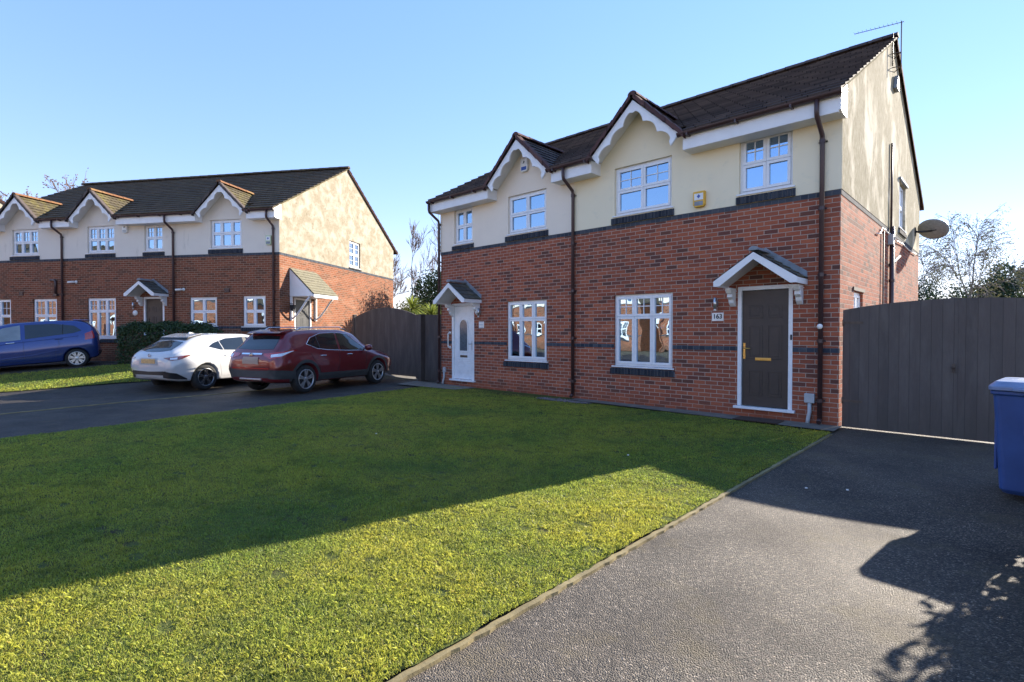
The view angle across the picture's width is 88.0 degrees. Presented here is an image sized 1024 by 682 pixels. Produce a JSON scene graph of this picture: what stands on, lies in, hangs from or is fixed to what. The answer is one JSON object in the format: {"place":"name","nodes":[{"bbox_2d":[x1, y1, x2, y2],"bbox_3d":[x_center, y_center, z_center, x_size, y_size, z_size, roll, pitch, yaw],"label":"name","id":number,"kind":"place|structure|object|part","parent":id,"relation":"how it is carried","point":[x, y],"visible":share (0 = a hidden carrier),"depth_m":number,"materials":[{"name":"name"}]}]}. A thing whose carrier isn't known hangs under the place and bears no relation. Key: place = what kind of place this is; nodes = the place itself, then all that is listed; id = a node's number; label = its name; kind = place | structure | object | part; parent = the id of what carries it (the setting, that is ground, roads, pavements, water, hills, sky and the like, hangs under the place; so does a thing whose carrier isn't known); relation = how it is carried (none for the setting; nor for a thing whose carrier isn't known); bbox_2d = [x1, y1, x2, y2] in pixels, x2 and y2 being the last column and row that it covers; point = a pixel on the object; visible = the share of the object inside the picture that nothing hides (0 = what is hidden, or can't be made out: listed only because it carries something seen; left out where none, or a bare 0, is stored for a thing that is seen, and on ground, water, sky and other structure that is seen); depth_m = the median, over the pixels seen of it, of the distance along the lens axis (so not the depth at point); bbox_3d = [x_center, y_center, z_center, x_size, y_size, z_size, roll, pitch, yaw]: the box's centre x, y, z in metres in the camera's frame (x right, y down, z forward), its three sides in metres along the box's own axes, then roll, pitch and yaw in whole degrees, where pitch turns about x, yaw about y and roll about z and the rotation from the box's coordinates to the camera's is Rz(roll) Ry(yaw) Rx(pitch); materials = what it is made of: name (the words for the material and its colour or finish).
{"place":"outdoors","nodes":[
{"label":"outdoors","id":0,"kind":"place"},
{"bbox_2d":[0,361,121,374],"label":"terrace driveway","id":1,"kind":"structure","parent":0,"point":[36,367],"depth_m":16.86,"materials":[{"name":"grey asphalt"}]},
{"bbox_2d":[0,319,101,366],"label":"parked car","id":2,"kind":"object","parent":1,"relation":"on","point":[74,343],"visible":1,"depth_m":16.44,"materials":[{"name":"blue paint"}]},
{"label":"side window","id":3,"kind":"part","parent":2,"relation":"part of","materials":[{"name":"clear glass"}]},
{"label":"side window","id":4,"kind":"part","parent":2,"relation":"part of","materials":[{"name":"black glass"}]},
{"bbox_2d":[0,365,149,391],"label":"grass strip","id":5,"kind":"object","parent":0,"point":[66,373],"depth_m":14.66,"materials":[{"name":"green plant"}]},
{"bbox_2d":[0,376,440,437],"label":"shared driveway","id":6,"kind":"structure","parent":0,"point":[43,421],"depth_m":11.60,"materials":[{"name":"grey asphalt"}]},
{"bbox_2d":[0,384,329,414],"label":"driveway edging","id":7,"kind":"object","parent":6,"relation":"on","point":[145,400],"visible":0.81,"depth_m":11.49,"materials":[{"name":"grey concrete"}]},
{"bbox_2d":[131,332,249,389],"bbox_3d":[-8.050,0.479,15.081,2.080,1.473,4.472,0,1,23],"label":"parked car","id":8,"kind":"object","parent":6,"relation":"on","point":[200,361],"visible":0.61,"depth_m":13.36,"materials":[{"name":"white paint"}]},
{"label":"rear window","id":9,"kind":"part","parent":8,"relation":"part of","materials":[{"name":"grey glass"}]},
{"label":"side window","id":10,"kind":"part","parent":8,"relation":"part of","materials":[{"name":"grey glass"}]},
{"bbox_2d":[229,327,390,392],"bbox_3d":[-5.232,0.425,14.479,2.120,1.632,4.400,0,1,25],"label":"parked car","id":11,"kind":"object","parent":6,"relation":"on","point":[299,360],"visible":1,"depth_m":13.04,"materials":[{"name":"red paint"}]},
{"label":"rear window","id":12,"kind":"part","parent":11,"relation":"part of","materials":[{"name":"grey glass"}]},
{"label":"side window","id":13,"kind":"part","parent":11,"relation":"part of","materials":[{"name":"black glass"}]},
{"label":"side window","id":14,"kind":"part","parent":11,"relation":"part of","materials":[{"name":"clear glass"}]},
{"bbox_2d":[418,314,440,381],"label":"side gate","id":15,"kind":"structure","parent":6,"relation":"on","point":[427,347],"depth_m":15.96,"materials":[{"name":"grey wood"}]},
{"bbox_2d":[385,373,435,381],"bbox_3d":[-1.356,0.928,20.254,6.200,0.440,7.500,1,1,43],"label":"side passage","id":16,"kind":"object","parent":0,"point":[406,377],"visible":0.04,"depth_m":17.66,"materials":[{"name":"concrete"}]},
{"bbox_2d":[350,308,417,378],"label":"driveway gate","id":17,"kind":"structure","parent":16,"relation":"on","point":[392,333],"depth_m":17.79,"materials":[{"name":"brown wood"}]},
{"bbox_2d":[0,363,831,681],"bbox_3d":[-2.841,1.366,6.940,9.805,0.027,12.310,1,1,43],"label":"lawn","id":18,"kind":"structure","parent":0,"point":[275,573],"depth_m":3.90,"materials":[{"name":"green plant"}]},
{"bbox_2d":[536,397,591,403],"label":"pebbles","id":19,"kind":"object","parent":18,"relation":"on","point":[560,400],"visible":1,"depth_m":11.22,"materials":[{"name":"gravel"}]},
{"bbox_2d":[400,381,475,389],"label":"doorstep path","id":20,"kind":"structure","parent":0,"point":[426,384],"depth_m":14.49,"materials":[{"name":"concrete"}]},
{"bbox_2d":[0,0,1023,308],"label":"sky","id":21,"kind":"structure","parent":0,"point":[421,100],"materials":[{"name":"blue"}]},
{"bbox_2d":[471,388,574,399],"bbox_3d":[0.049,1.262,12.671,3.250,0.001,0.620,1,1,43],"label":"soil bed","id":22,"kind":"object","parent":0,"point":[516,393],"visible":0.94,"depth_m":12.54,"materials":[{"name":"brown soil"}]},
{"bbox_2d":[384,375,828,431],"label":"ground","id":23,"kind":"structure","parent":0,"point":[387,377],"depth_m":10.41,"materials":[{"name":"grey concrete"}]},
{"bbox_2d":[0,168,87,199],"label":"bare tree","id":24,"kind":"object","parent":23,"relation":"on","point":[66,184],"visible":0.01,"depth_m":53.56,"materials":[{"name":"brown plant"}]},
{"bbox_2d":[114,317,223,363],"bbox_3d":[-11.263,0.050,17.481,3.697,1.663,1.111,0,1,11],"label":"hedge","id":25,"kind":"object","parent":23,"relation":"on","point":[131,344],"visible":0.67,"depth_m":17.30,"materials":[{"name":"green plant"}]},
{"bbox_2d":[0,166,398,360],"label":"terraced house","id":26,"kind":"structure","parent":23,"relation":"on","point":[242,253],"depth_m":19.15,"materials":[{"name":"brick"}]},
{"bbox_2d":[0,299,10,325],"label":"window","id":27,"kind":"structure","parent":26,"relation":"in","point":[5,304],"depth_m":20.04,"materials":[{"name":"white plastic"}]},
{"bbox_2d":[13,229,38,255],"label":"window","id":28,"kind":"structure","parent":26,"relation":"in","point":[25,241],"depth_m":19.79,"materials":[{"name":"white plastic"}]},
{"bbox_2d":[35,299,56,321],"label":"window","id":29,"kind":"structure","parent":26,"relation":"in","point":[45,309],"depth_m":19.67,"materials":[{"name":"white plastic"}]},
{"bbox_2d":[86,226,115,253],"bbox_3d":[-14.777,-3.643,19.130,1.260,0.978,0.150,0,1,11],"label":"window","id":30,"kind":"structure","parent":26,"relation":"in","point":[101,239],"depth_m":19.15,"materials":[{"name":"white plastic"}]},
{"bbox_2d":[89,298,116,338],"bbox_3d":[-14.802,-0.814,19.185,1.310,1.478,0.150,0,1,11],"label":"window","id":31,"kind":"structure","parent":26,"relation":"in","point":[102,311],"depth_m":19.20,"materials":[{"name":"white plastic"}]},
{"bbox_2d":[143,225,163,251],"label":"window","id":32,"kind":"structure","parent":26,"relation":"in","point":[154,233],"depth_m":18.72,"materials":[{"name":"white plastic"}]},
{"bbox_2d":[146,299,162,334],"bbox_3d":[-12.619,-0.485,18.783,0.712,2.003,0.053,0,1,11],"label":"door","id":33,"kind":"structure","parent":26,"relation":"in","point":[154,307],"depth_m":18.76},
{"bbox_2d":[191,297,216,326],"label":"window","id":34,"kind":"structure","parent":26,"relation":"in","point":[203,309],"depth_m":18.39,"materials":[{"name":"white plastic"}]},
{"bbox_2d":[209,219,242,248],"bbox_3d":[-9.755,-3.651,18.159,1.290,0.988,0.150,0,1,11],"label":"window","id":35,"kind":"structure","parent":26,"relation":"in","point":[226,234],"depth_m":18.18,"materials":[{"name":"white plastic"}]},
{"bbox_2d":[244,296,266,326],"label":"window","id":36,"kind":"structure","parent":26,"relation":"in","point":[254,306],"depth_m":18.01,"materials":[{"name":"white plastic"}]},
{"bbox_2d":[296,300,308,328],"bbox_3d":[-7.583,-0.474,19.119,0.052,1.976,0.902,0,1,11],"label":"door","id":37,"kind":"structure","parent":26,"relation":"in","point":[302,320],"depth_m":19.14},
{"bbox_2d":[349,241,360,269],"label":"window","id":38,"kind":"structure","parent":26,"relation":"in","point":[353,247],"depth_m":22.95,"materials":[{"name":"white plastic"}]},
{"bbox_2d":[393,251,411,297],"bbox_3d":[-8.224,-2.539,35.377,3.412,6.819,3.299,0,1,-6],"label":"bare tree","id":39,"kind":"object","parent":23,"relation":"on","point":[404,289],"visible":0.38,"depth_m":34.81,"materials":[{"name":"plant"}]},
{"bbox_2d":[393,300,420,313],"bbox_3d":[-4.984,-0.645,27.391,4.417,3.011,2.210,1,1,35],"label":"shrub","id":40,"kind":"object","parent":23,"relation":"on","point":[397,306],"visible":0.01,"depth_m":27.52,"materials":[{"name":"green plant"}]},
{"bbox_2d":[398,295,427,314],"bbox_3d":[-4.525,-0.510,24.007,2.201,3.168,2.293,1,1,43],"label":"palm","id":41,"kind":"object","parent":23,"relation":"on","point":[412,304],"visible":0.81,"depth_m":23.86,"materials":[{"name":"green plant"}]},
{"bbox_2d":[407,222,437,304],"bbox_3d":[-5.433,-3.330,33.273,2.613,8.502,4.019,0,1,-9],"label":"bare tree","id":42,"kind":"object","parent":23,"relation":"on","point":[414,273],"visible":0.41,"depth_m":32.55,"materials":[{"name":"grey plant"}]},
{"bbox_2d":[409,267,440,314],"bbox_3d":[-3.801,-1.478,26.978,3.880,5.014,2.930,1,1,43],"label":"evergreen tree","id":43,"kind":"object","parent":23,"relation":"on","point":[428,295],"visible":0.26,"depth_m":26.41,"materials":[{"name":"green plant"}]},
{"bbox_2d":[418,302,440,314],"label":"palm","id":44,"kind":"object","parent":23,"relation":"on","point":[432,310],"visible":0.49,"depth_m":21.92,"materials":[{"name":"green plant"}]},
{"bbox_2d":[429,220,440,300],"bbox_3d":[-3.228,-3.126,30.809,3.652,8.174,3.374,-1,1,-37],"label":"bare tree","id":45,"kind":"object","parent":23,"relation":"on","point":[436,260],"visible":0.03,"depth_m":30.22,"materials":[{"name":"grey plant"}]},
{"bbox_2d":[425,21,948,425],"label":"semi detached house","id":46,"kind":"structure","parent":23,"relation":"on","point":[737,248],"depth_m":10.45,"materials":[{"name":"red brick"}]},
{"bbox_2d":[453,207,473,245],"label":"window","id":47,"kind":"structure","parent":46,"relation":"in","point":[464,217],"depth_m":14.32,"materials":[{"name":"white plastic"}]},
{"bbox_2d":[455,306,471,379],"bbox_3d":[-1.296,0.043,14.408,0.762,1.983,0.064,1,1,43],"label":"door","id":48,"kind":"structure","parent":46,"relation":"in","point":[463,314],"depth_m":14.40,"materials":[{"name":"white plastic"}]},
{"bbox_2d":[505,299,547,362],"bbox_3d":[0.365,-0.240,12.827,1.380,1.478,0.150,1,1,43],"label":"window","id":49,"kind":"structure","parent":46,"relation":"in","point":[527,320],"depth_m":12.84,"materials":[{"name":"white plastic"}]},
{"bbox_2d":[506,189,547,235],"bbox_3d":[0.384,-3.079,12.759,1.310,0.958,0.150,1,1,43],"label":"window","id":50,"kind":"structure","parent":46,"relation":"in","point":[527,211],"depth_m":12.75,"materials":[{"name":"white plastic"}]},
{"bbox_2d":[612,156,672,217],"bbox_3d":[2.633,-3.066,10.641,1.350,1.008,0.150,1,1,43],"label":"window","id":51,"kind":"structure","parent":46,"relation":"in","point":[644,187],"depth_m":10.63,"materials":[{"name":"white plastic"}]},
{"bbox_2d":[611,292,673,369],"bbox_3d":[2.663,-0.202,10.709,1.390,1.498,0.217,1,1,43],"label":"window","id":52,"kind":"structure","parent":46,"relation":"in","point":[643,322],"depth_m":10.70,"materials":[{"name":"white plastic"}]},
{"bbox_2d":[736,131,794,196],"bbox_3d":[4.333,-3.038,9.040,0.940,1.008,0.150,1,1,43],"label":"window","id":53,"kind":"structure","parent":46,"relation":"in","point":[766,162],"depth_m":9.03,"materials":[{"name":"white plastic"}]},
{"bbox_2d":[742,289,788,408],"bbox_3d":[4.327,0.128,9.083,0.752,2.003,0.109,1,1,43],"label":"door","id":54,"kind":"structure","parent":46,"relation":"in","point":[765,312],"depth_m":9.08,"materials":[{"name":"grey wood"}]},
{"bbox_2d":[854,292,859,307],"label":"window","id":55,"kind":"structure","parent":46,"relation":"in","point":[856,295],"depth_m":9.46,"materials":[{"name":"white plastic"}]},
{"bbox_2d":[899,185,905,233],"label":"window","id":56,"kind":"structure","parent":46,"relation":"in","point":[900,189],"depth_m":13.05,"materials":[{"name":"white plastic"}]},
{"bbox_2d":[918,277,947,299],"bbox_3d":[17.323,-0.824,22.101,3.122,3.888,2.147,1,1,43],"label":"evergreen tree","id":57,"kind":"object","parent":23,"relation":"on","point":[925,295],"visible":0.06,"depth_m":21.83,"materials":[{"name":"green plant"}]},
{"bbox_2d":[918,244,962,298],"bbox_3d":[19.542,-1.809,25.383,3.350,5.735,2.665,1,1,43],"label":"birch tree","id":58,"kind":"object","parent":23,"relation":"on","point":[935,270],"visible":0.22,"depth_m":24.92,"materials":[{"name":"brown plant"}]},
{"bbox_2d":[918,204,1010,298],"bbox_3d":[22.323,-2.788,26.328,4.012,7.646,3.719,1,1,28],"label":"birch tree","id":59,"kind":"object","parent":23,"relation":"on","point":[979,236],"visible":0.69,"depth_m":26.08,"materials":[{"name":"brown plant"}]},
{"bbox_2d":[918,211,1023,297],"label":"birch tree","id":60,"kind":"object","parent":23,"relation":"on","point":[957,261],"visible":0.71,"depth_m":26.09,"materials":[{"name":"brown plant"}]},
{"bbox_2d":[945,256,1023,297],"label":"evergreen tree","id":61,"kind":"object","parent":23,"relation":"on","point":[1004,275],"visible":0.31,"depth_m":29.70,"materials":[{"name":"green plant"}]},
{"bbox_2d":[1010,256,1023,295],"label":"evergreen tree","id":62,"kind":"object","parent":23,"relation":"on","point":[1018,277],"visible":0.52,"depth_m":26.08,"materials":[{"name":"green plant"}]},
{"bbox_2d":[381,425,1023,681],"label":"driveway","id":63,"kind":"structure","parent":0,"point":[901,559],"depth_m":3.10,"materials":[{"name":"grey asphalt"}]},
{"bbox_2d":[387,434,831,681],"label":"lawn edging","id":64,"kind":"object","parent":63,"relation":"on","point":[433,660],"visible":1,"depth_m":3.06,"materials":[{"name":"beige concrete"}]},
{"bbox_2d":[841,297,1023,442],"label":"driveway gate","id":65,"kind":"structure","parent":63,"relation":"on","point":[935,367],"depth_m":7.59,"materials":[{"name":"grey wood"}]},
{"bbox_2d":[988,377,1023,495],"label":"wheelie bin","id":66,"kind":"object","parent":63,"relation":"on","point":[1008,394],"visible":1,"depth_m":4.70,"materials":[{"name":"blue plastic"}]},
{"bbox_2d":[569,398,841,430],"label":"paving","id":67,"kind":"structure","parent":0,"point":[806,425],"depth_m":9.46,"materials":[{"name":"concrete"}]},
{"bbox_2d":[732,416,783,423],"bbox_3d":[4.101,1.313,8.842,0.700,0.014,0.400,1,1,43],"label":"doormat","id":68,"kind":"object","parent":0,"point":[761,420],"visible":1,"depth_m":8.83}
]}

